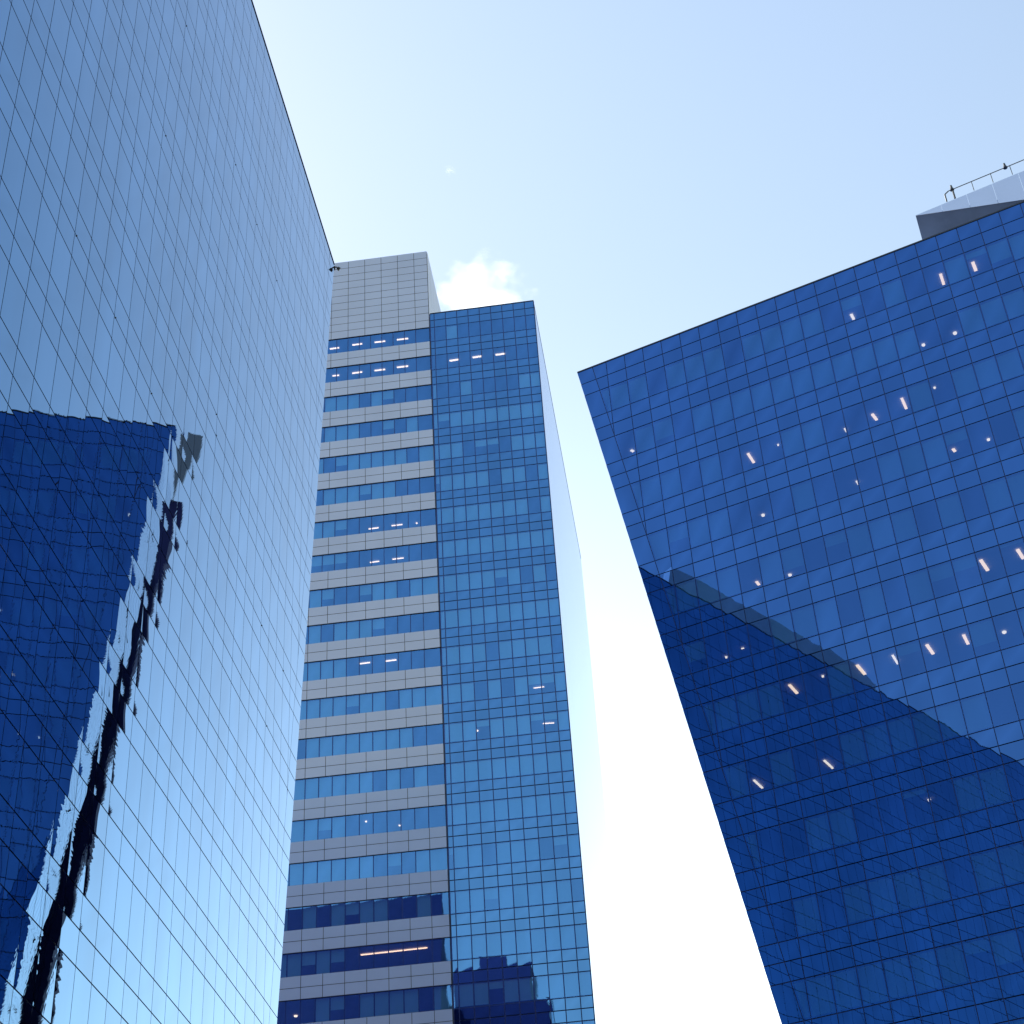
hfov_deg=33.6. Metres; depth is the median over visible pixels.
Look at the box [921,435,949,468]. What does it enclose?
window
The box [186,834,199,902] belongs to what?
window
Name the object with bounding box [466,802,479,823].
window
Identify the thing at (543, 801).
window
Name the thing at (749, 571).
window
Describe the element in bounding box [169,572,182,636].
window
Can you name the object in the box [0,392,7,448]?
window
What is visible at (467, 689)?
window
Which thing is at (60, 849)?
window
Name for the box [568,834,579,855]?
window
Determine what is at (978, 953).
window
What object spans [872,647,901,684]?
window
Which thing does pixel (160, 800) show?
window
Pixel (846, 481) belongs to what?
window
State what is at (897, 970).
window
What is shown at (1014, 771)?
window
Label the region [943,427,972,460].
window
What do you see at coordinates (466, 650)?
window
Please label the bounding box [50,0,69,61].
window
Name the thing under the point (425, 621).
ribbon window
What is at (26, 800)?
window
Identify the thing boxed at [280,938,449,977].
ribbon window
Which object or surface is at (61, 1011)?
window
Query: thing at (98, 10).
window
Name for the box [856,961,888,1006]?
window
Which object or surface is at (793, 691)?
window
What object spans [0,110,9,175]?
window
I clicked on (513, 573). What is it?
window
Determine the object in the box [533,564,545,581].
window
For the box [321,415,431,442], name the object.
ribbon window
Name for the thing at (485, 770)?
window
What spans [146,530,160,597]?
window
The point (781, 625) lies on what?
window
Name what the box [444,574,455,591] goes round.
window
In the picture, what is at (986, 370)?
window
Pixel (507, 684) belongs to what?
window
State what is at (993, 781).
window
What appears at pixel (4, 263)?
window
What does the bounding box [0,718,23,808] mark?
window
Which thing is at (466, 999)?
window
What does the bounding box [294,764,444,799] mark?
ribbon window
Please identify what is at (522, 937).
window
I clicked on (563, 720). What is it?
window
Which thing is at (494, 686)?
window
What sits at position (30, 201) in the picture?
window
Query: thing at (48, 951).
window
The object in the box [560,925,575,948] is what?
window
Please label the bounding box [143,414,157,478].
window
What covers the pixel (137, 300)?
window
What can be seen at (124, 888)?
window
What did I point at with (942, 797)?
window
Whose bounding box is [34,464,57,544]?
window
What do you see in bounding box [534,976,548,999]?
window
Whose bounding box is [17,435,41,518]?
window
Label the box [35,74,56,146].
window
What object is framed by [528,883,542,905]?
window
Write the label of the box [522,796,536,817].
window
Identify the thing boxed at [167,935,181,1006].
window
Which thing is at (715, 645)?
window
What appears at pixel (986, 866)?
window
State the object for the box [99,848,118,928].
window
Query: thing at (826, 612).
window
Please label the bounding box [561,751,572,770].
window
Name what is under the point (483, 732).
window
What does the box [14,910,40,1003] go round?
window
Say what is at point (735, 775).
window
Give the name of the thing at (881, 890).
window
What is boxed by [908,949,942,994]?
window
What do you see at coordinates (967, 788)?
window
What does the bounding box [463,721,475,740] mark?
window
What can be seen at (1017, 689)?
window
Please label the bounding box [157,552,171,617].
window
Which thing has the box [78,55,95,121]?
window
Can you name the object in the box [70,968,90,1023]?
window
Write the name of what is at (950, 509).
window
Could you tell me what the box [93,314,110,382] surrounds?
window
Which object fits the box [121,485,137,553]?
window
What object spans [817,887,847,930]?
window
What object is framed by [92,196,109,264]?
window
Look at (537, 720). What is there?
window
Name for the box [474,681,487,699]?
window
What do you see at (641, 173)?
sky
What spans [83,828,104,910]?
window
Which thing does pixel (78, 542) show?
window
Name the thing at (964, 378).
window
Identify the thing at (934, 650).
window
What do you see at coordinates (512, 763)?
window
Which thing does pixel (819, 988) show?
window
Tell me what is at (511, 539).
window
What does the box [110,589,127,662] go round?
window
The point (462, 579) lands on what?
window
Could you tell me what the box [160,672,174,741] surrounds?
window
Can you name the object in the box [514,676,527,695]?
window
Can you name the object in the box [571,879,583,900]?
window
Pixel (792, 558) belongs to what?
window
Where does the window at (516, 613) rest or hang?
in the office tower at (448, 859)
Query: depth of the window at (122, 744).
48.76 m
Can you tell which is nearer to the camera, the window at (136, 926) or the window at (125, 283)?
the window at (136, 926)
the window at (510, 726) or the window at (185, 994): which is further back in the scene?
the window at (510, 726)
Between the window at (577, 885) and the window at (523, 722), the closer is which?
the window at (577, 885)
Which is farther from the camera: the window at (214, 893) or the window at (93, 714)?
the window at (214, 893)
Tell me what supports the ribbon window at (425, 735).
in the office tower at (448, 859)
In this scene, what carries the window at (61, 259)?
in the office tower at (166, 272)
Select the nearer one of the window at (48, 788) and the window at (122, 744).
the window at (48, 788)
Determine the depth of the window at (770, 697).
86.14 m
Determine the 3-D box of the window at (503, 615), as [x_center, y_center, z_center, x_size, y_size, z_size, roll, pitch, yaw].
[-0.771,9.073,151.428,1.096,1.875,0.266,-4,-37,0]
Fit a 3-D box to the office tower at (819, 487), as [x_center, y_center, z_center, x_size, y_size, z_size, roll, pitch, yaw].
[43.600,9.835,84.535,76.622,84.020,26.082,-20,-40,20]
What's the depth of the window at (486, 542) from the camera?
156.06 m
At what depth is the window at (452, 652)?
149.35 m
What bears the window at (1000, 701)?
in the office tower at (819, 487)
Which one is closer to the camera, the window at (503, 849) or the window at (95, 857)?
the window at (95, 857)
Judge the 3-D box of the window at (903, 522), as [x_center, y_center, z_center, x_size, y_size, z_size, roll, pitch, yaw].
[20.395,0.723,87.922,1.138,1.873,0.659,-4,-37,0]
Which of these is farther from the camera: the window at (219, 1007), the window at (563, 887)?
the window at (563, 887)
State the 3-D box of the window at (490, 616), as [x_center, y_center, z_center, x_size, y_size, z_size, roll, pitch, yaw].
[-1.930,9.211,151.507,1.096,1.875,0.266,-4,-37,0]
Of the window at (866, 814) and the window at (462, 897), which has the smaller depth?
the window at (866, 814)
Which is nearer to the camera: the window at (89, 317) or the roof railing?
the window at (89, 317)
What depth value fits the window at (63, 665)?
44.89 m
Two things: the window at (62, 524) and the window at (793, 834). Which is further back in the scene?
the window at (793, 834)
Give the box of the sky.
[253,0,1023,1023]
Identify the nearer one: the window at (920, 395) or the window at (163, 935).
the window at (163, 935)
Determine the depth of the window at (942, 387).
91.23 m
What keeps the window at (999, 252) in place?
in the office tower at (819, 487)
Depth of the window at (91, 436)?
49.56 m
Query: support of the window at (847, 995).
in the office tower at (819, 487)
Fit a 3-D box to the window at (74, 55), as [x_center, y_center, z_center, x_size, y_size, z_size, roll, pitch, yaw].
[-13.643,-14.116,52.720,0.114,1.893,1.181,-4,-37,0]
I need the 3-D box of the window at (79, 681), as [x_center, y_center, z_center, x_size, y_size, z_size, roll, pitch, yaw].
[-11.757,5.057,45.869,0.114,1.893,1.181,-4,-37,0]
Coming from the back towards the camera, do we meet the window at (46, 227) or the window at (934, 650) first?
the window at (934, 650)
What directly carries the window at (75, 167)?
in the office tower at (166, 272)
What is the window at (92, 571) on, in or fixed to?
in the office tower at (166, 272)
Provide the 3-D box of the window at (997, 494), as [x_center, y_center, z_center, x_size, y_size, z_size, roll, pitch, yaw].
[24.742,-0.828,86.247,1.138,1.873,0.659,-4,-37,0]
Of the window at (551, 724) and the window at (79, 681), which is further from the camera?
the window at (551, 724)
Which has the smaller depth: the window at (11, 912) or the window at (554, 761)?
the window at (11, 912)
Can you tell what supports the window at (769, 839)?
in the office tower at (819, 487)
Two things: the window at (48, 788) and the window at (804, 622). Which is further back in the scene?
the window at (804, 622)
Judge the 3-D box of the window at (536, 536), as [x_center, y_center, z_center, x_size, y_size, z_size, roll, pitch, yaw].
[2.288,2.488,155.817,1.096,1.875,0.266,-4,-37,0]
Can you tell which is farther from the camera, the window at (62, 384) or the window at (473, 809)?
the window at (473, 809)
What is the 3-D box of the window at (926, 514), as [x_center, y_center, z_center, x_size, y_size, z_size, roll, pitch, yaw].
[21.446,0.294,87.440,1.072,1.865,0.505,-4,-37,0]
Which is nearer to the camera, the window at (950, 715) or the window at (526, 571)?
the window at (950, 715)
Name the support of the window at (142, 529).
in the office tower at (166, 272)
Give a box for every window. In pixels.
[0,0,10,46]
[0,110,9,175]
[0,247,8,310]
[0,264,25,344]
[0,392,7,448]
[0,406,24,489]
[0,557,23,644]
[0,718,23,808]
[0,889,22,985]
[2,131,25,208]
[3,5,26,80]
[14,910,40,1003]
[15,742,40,831]
[16,584,41,669]
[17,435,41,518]
[18,296,41,375]
[19,41,41,114]
[19,165,41,240]
[33,765,57,852]
[33,931,58,1022]
[34,326,56,404]
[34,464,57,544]
[34,610,57,693]
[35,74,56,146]
[35,196,56,271]
[37,0,54,28]
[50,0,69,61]
[50,107,70,177]
[50,227,70,301]
[50,355,71,431]
[50,491,72,570]
[51,634,73,716]
[51,788,73,872]
[51,950,74,1023]
[64,24,82,91]
[65,138,83,207]
[65,258,84,329]
[66,383,85,458]
[66,517,86,594]
[67,658,88,738]
[68,809,89,892]
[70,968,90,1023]
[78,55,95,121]
[78,167,96,237]
[79,285,97,356]
[80,411,99,483]
[81,542,100,617]
[82,681,102,760]
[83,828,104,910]
[88,986,106,1023]
[90,0,106,44]
[91,86,107,150]
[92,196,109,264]
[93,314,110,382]
[94,436,112,508]
[96,566,114,639]
[97,702,116,779]
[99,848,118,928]
[103,115,119,178]
[105,225,121,290]
[106,341,123,408]
[108,460,125,532]
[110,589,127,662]
[112,724,129,799]
[114,866,132,945]
[116,143,130,206]
[117,252,133,316]
[119,366,135,432]
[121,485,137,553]
[123,611,139,683]
[125,744,142,818]
[128,885,145,962]
[129,278,144,342]
[131,390,146,455]
[134,508,149,576]
[136,633,152,702]
[138,763,154,836]
[141,902,157,977]
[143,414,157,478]
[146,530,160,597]
[148,654,163,722]
[151,783,166,853]
[154,919,169,992]
[155,438,168,501]
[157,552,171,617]
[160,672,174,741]
[163,800,178,870]
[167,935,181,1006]
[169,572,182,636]
[172,693,185,759]
[175,818,189,886]
[179,949,192,1021]
[183,710,196,775]
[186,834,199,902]
[190,965,203,1023]
[194,729,206,793]
[197,851,210,917]
[202,979,214,1023]
[208,866,220,931]
[213,992,224,1023]
[276,985,451,1023]
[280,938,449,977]
[283,892,448,930]
[286,848,447,885]
[290,806,445,842]
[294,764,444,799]
[297,724,442,759]
[300,686,441,719]
[303,648,440,681]
[305,612,438,643]
[308,576,437,607]
[311,542,436,572]
[313,509,435,538]
[315,477,434,505]
[318,445,433,473]
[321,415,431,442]
[322,385,430,411]
[325,356,429,382]
[328,328,429,353]
[431,315,593,1023]
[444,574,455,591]
[445,610,457,627]
[447,646,458,664]
[448,684,460,702]
[449,722,462,742]
[451,762,463,782]
[452,804,465,824]
[454,846,467,867]
[456,890,469,912]
[457,573,468,590]
[457,936,471,959]
[458,608,470,626]
[459,983,473,1007]
[460,645,472,663]
[461,682,473,701]
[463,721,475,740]
[465,761,477,781]
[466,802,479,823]
[468,845,481,866]
[469,572,481,589]
[470,889,483,911]
[471,607,483,624]
[472,934,486,957]
[473,643,485,661]
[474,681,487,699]
[474,982,488,1005]
[476,719,489,739]
[478,759,491,779]
[480,536,492,552]
[480,801,493,821]
[482,570,494,587]
[482,843,496,864]
[484,605,496,623]
[484,887,498,909]
[486,642,498,660]
[486,933,500,956]
[488,679,500,698]
[489,980,503,1004]
[490,718,503,737]
[492,758,505,778]
[493,534,504,551]
[494,799,507,820]
[495,568,507,586]
[496,842,510,863]
[497,604,509,621]
[499,640,511,658]
[499,886,512,908]
[501,678,514,696]
[501,931,515,954]
[503,716,516,736]
[504,979,518,1002]
[505,533,517,549]
[506,756,519,776]
[507,567,519,584]
[508,798,521,818]
[510,602,522,620]
[511,840,524,861]
[512,639,524,657]
[513,884,527,906]
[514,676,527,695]
[516,930,530,953]
[517,715,530,734]
[518,531,530,548]
[519,755,533,775]
[519,977,533,1001]
[520,566,532,583]
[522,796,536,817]
[523,601,535,618]
[525,637,538,655]
[525,839,539,860]
[528,675,541,693]
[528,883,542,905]
[530,530,542,546]
[530,713,543,733]
[531,928,545,951]
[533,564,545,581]
[533,753,547,773]
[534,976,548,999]
[536,599,548,617]
[536,795,550,815]
[538,636,551,654]
[539,837,553,858]
[541,673,554,692]
[542,881,556,903]
[544,712,557,731]
[545,927,560,950]
[547,752,560,772]
[549,974,563,998]
[550,793,564,814]
[553,836,567,857]
[557,880,571,902]
[558,711,568,730]
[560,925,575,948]
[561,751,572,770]
[564,792,575,812]
[564,973,579,996]
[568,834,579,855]
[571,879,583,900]
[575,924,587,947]
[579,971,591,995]
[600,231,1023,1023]
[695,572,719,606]
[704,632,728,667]
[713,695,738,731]
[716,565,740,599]
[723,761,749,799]
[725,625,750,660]
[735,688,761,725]
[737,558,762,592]
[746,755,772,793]
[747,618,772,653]
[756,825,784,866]
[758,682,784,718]
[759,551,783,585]
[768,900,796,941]
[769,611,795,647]
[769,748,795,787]
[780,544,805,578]
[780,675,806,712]
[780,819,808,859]
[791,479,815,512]
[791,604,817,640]
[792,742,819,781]
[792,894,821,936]
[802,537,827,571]
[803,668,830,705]
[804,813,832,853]
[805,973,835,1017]
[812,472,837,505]
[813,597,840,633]
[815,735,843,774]
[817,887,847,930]
[823,529,850,564]
[825,661,853,698]
[828,806,857,847]
[831,967,862,1012]
[833,465,859,498]
[836,590,863,626]
[839,728,867,767]
[842,881,872,924]
[845,522,872,557]
[849,654,877,691]
[852,799,882,840]
[855,457,881,490]
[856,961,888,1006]
[859,583,886,619]
[862,721,892,761]
[867,875,898,918]
[868,515,895,549]
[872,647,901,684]
[877,450,903,483]
[877,793,907,834]
[881,575,910,612]
[882,955,915,1000]
[887,714,916,754]
[890,507,918,542]
[892,868,924,911]
[896,640,925,677]
[899,442,926,476]
[902,786,933,827]
[904,568,933,605]
[907,379,933,412]
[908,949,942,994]
[911,707,941,747]
[913,500,941,535]
[918,862,950,905]
[919,632,950,670]
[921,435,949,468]
[927,779,959,820]
[928,561,957,597]
[929,372,956,404]
[935,700,966,740]
[935,942,969,988]
[936,492,964,527]
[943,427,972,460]
[944,625,974,663]
[944,855,977,899]
[951,364,978,396]
[951,553,981,590]
[952,772,985,814]
[959,485,988,520]
[960,693,992,733]
[962,936,997,981]
[966,419,995,453]
[968,618,999,656]
[970,848,1004,892]
[973,356,1001,388]
[975,546,1006,582]
[978,765,1011,807]
[982,477,1012,512]
[985,686,1018,726]
[989,411,1018,445]
[989,929,1023,975]
[992,610,1023,649]
[995,348,1023,380]
[997,842,1023,885]
[999,538,1023,575]
[1004,760,1023,800]
[1006,471,1023,504]
[1011,682,1023,719]
[1012,407,1023,437]
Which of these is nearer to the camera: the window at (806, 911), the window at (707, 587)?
the window at (806, 911)
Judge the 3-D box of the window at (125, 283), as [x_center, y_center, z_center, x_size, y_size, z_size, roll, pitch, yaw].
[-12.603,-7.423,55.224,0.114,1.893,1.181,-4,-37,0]
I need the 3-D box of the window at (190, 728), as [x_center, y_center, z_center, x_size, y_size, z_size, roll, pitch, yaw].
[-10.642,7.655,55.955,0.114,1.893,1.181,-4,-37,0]
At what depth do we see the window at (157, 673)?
53.03 m
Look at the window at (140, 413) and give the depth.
54.81 m
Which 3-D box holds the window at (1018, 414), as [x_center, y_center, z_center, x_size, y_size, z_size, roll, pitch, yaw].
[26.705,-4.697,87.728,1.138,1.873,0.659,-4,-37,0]
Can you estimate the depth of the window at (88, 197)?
52.31 m
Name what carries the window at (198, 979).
in the office tower at (166, 272)
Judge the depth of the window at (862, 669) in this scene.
84.48 m
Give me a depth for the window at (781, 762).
83.82 m
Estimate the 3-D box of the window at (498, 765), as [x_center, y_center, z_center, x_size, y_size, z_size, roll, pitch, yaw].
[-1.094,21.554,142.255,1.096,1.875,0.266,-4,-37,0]
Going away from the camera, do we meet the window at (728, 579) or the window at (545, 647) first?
the window at (728, 579)
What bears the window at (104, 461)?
in the office tower at (166, 272)
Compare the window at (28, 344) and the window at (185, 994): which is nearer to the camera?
the window at (28, 344)
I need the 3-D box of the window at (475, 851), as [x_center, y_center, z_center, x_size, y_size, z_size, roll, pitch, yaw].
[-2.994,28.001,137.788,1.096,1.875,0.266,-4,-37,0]
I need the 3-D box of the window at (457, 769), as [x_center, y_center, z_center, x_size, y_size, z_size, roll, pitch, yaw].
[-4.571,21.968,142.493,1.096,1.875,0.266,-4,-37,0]
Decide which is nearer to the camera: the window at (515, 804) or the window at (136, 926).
the window at (136, 926)
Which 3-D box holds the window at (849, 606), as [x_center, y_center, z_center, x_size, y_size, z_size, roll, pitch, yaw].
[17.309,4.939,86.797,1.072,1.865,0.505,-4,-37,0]
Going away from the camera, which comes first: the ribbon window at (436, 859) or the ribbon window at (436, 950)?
the ribbon window at (436, 950)
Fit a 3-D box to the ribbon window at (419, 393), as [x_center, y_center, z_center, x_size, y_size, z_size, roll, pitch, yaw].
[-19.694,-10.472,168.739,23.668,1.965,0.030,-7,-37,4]
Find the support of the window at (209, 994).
in the office tower at (166, 272)
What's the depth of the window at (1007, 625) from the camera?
81.96 m
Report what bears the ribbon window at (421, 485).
in the office tower at (448, 859)
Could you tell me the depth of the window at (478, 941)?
133.10 m
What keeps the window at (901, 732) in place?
in the office tower at (819, 487)
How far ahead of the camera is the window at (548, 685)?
146.48 m
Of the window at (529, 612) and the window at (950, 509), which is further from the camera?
the window at (529, 612)
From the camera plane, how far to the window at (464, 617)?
151.59 m
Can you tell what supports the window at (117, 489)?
in the office tower at (166, 272)
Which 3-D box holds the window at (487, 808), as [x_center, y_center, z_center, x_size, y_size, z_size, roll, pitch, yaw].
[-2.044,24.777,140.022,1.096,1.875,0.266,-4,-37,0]
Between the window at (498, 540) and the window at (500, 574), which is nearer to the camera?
the window at (500, 574)
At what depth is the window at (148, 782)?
50.70 m
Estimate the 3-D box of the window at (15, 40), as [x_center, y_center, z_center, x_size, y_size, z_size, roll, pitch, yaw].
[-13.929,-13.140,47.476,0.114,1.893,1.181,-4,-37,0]
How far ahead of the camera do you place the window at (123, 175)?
56.59 m
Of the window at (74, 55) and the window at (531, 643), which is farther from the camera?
the window at (531, 643)
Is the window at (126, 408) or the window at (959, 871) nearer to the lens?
the window at (126, 408)
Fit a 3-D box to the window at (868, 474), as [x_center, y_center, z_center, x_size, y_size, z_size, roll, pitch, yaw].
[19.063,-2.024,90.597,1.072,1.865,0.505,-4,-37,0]
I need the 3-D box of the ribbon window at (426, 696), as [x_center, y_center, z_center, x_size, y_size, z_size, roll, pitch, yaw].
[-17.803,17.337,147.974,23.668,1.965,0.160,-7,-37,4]
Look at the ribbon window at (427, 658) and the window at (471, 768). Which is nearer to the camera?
the window at (471, 768)
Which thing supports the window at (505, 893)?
in the office tower at (448, 859)
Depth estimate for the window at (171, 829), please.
52.64 m
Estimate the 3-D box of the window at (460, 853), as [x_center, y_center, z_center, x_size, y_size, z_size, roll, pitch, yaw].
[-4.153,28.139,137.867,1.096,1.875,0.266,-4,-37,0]
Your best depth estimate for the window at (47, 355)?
46.66 m
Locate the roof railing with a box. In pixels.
[944,159,1023,201]
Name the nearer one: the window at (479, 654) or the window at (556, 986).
the window at (556, 986)
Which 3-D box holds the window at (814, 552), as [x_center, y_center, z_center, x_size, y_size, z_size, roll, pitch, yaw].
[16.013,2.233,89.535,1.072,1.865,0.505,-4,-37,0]
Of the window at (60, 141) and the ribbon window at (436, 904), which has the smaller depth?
the window at (60, 141)
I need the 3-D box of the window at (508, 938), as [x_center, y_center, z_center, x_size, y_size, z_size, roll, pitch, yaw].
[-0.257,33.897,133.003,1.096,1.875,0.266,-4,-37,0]
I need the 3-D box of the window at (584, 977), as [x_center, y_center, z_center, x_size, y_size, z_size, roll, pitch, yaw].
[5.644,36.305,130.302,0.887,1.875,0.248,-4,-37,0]
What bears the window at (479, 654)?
in the office tower at (448, 859)
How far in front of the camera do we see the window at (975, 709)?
80.47 m
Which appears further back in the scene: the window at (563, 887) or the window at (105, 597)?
the window at (563, 887)
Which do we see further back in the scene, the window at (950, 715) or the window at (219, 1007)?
the window at (950, 715)
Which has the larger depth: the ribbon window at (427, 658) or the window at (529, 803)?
the ribbon window at (427, 658)
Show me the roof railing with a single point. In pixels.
(954, 196)
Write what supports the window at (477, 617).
in the office tower at (448, 859)
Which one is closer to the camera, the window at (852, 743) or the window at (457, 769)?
the window at (852, 743)
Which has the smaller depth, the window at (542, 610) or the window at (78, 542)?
the window at (78, 542)
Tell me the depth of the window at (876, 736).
82.16 m
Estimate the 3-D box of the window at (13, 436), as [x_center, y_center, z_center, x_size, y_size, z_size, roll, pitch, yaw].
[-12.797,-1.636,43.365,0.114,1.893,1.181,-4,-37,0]
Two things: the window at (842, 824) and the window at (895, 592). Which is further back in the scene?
the window at (895, 592)
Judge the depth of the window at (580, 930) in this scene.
132.53 m
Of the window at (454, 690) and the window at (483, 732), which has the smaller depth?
the window at (483, 732)
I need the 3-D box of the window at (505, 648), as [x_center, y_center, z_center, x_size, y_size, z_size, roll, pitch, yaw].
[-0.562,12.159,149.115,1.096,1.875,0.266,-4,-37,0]
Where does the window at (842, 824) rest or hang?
in the office tower at (819, 487)
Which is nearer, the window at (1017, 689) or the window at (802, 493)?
the window at (1017, 689)
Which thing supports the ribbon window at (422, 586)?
in the office tower at (448, 859)
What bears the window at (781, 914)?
in the office tower at (819, 487)
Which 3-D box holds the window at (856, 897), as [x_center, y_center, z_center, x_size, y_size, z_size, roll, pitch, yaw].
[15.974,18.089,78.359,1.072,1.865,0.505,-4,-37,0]
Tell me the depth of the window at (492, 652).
149.10 m
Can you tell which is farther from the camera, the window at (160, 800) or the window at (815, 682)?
the window at (815, 682)
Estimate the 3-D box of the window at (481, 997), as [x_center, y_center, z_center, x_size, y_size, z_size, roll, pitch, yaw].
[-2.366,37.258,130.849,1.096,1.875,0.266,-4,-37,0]
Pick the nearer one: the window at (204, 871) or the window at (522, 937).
the window at (204, 871)
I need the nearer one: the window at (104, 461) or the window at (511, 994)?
the window at (104, 461)
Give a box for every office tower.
[0,0,334,1023]
[276,251,625,1023]
[577,171,1023,1023]
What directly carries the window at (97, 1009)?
in the office tower at (166, 272)
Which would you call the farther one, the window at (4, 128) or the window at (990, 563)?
the window at (990, 563)
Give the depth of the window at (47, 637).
43.92 m
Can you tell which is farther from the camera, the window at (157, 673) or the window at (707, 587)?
the window at (707, 587)
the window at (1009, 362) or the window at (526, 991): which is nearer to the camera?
the window at (1009, 362)
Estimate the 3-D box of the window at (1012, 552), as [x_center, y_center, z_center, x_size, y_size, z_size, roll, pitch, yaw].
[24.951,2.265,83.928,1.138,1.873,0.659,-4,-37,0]
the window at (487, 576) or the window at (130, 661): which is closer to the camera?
the window at (130, 661)
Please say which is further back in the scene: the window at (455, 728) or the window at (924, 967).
the window at (455, 728)
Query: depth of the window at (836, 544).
89.12 m
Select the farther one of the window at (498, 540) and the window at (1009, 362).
the window at (498, 540)
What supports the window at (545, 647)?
in the office tower at (448, 859)
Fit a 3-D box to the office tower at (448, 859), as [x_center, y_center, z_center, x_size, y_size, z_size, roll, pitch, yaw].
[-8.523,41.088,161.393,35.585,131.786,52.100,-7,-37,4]
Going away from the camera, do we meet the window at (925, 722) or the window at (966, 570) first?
the window at (925, 722)
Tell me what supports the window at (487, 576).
in the office tower at (448, 859)
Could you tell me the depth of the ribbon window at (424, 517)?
159.10 m
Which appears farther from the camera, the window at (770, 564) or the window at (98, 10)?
the window at (770, 564)
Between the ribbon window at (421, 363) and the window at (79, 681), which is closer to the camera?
the window at (79, 681)
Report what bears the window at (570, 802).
in the office tower at (448, 859)
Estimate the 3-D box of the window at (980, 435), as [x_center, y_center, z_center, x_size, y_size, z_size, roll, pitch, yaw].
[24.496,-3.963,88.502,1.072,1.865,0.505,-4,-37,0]
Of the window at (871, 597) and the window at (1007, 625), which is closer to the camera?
the window at (1007, 625)
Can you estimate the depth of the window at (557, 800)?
139.55 m
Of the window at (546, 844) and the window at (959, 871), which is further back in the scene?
the window at (546, 844)
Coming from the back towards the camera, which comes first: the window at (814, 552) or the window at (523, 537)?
the window at (523, 537)
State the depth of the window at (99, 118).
54.65 m
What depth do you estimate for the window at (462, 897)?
135.46 m
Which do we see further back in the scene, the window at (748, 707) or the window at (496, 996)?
the window at (496, 996)
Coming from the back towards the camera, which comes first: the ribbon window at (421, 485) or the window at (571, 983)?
the ribbon window at (421, 485)
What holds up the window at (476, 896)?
in the office tower at (448, 859)
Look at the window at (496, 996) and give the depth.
130.68 m
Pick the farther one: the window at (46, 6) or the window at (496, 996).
the window at (496, 996)
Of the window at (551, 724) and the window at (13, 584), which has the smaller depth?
the window at (13, 584)
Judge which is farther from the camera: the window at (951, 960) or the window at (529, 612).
the window at (529, 612)
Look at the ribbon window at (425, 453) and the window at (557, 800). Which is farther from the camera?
the ribbon window at (425, 453)
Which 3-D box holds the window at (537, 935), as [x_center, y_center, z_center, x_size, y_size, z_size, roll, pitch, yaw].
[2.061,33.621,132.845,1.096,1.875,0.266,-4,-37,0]
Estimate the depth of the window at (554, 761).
141.85 m
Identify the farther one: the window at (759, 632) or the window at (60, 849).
the window at (759, 632)
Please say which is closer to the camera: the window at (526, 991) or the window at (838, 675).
the window at (838, 675)
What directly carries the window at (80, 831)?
in the office tower at (166, 272)
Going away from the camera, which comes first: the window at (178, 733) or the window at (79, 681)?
the window at (79, 681)
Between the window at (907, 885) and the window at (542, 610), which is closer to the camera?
the window at (907, 885)
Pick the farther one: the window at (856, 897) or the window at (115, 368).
the window at (856, 897)
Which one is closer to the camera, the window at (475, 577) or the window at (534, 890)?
the window at (534, 890)
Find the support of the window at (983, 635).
in the office tower at (819, 487)
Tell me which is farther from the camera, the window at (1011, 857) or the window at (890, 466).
the window at (890, 466)
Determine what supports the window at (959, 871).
in the office tower at (819, 487)
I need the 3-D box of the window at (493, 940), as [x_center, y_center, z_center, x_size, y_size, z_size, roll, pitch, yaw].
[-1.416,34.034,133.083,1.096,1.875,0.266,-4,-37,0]
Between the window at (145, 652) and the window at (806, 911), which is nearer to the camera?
the window at (145, 652)
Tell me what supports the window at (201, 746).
in the office tower at (166, 272)
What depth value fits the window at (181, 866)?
53.61 m
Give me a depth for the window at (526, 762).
142.03 m
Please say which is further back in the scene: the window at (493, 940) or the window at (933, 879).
the window at (493, 940)
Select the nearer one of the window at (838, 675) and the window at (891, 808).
the window at (891, 808)
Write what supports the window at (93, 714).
in the office tower at (166, 272)
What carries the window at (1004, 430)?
in the office tower at (819, 487)
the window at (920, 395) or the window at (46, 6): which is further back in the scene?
the window at (920, 395)
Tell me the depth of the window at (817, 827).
81.08 m
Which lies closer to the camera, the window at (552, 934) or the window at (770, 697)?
the window at (770, 697)
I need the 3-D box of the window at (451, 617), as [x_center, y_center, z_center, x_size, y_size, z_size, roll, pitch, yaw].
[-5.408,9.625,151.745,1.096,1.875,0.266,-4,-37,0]
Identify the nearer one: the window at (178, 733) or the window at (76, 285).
the window at (76, 285)
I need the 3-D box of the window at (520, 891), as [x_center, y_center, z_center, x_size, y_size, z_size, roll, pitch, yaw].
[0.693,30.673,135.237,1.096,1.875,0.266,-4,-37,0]
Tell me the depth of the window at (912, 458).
89.75 m
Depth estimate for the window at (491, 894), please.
135.32 m
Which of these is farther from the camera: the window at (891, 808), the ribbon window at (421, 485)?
the ribbon window at (421, 485)
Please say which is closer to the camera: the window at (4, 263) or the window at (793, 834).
the window at (4, 263)
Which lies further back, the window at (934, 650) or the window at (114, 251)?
the window at (934, 650)
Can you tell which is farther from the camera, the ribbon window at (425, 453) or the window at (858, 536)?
the ribbon window at (425, 453)
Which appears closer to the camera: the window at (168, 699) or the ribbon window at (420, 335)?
the window at (168, 699)
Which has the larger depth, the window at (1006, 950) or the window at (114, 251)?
the window at (1006, 950)
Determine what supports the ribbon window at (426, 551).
in the office tower at (448, 859)
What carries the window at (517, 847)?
in the office tower at (448, 859)
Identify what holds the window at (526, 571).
in the office tower at (448, 859)
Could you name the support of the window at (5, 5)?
in the office tower at (166, 272)
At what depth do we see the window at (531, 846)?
137.39 m
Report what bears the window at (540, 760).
in the office tower at (448, 859)

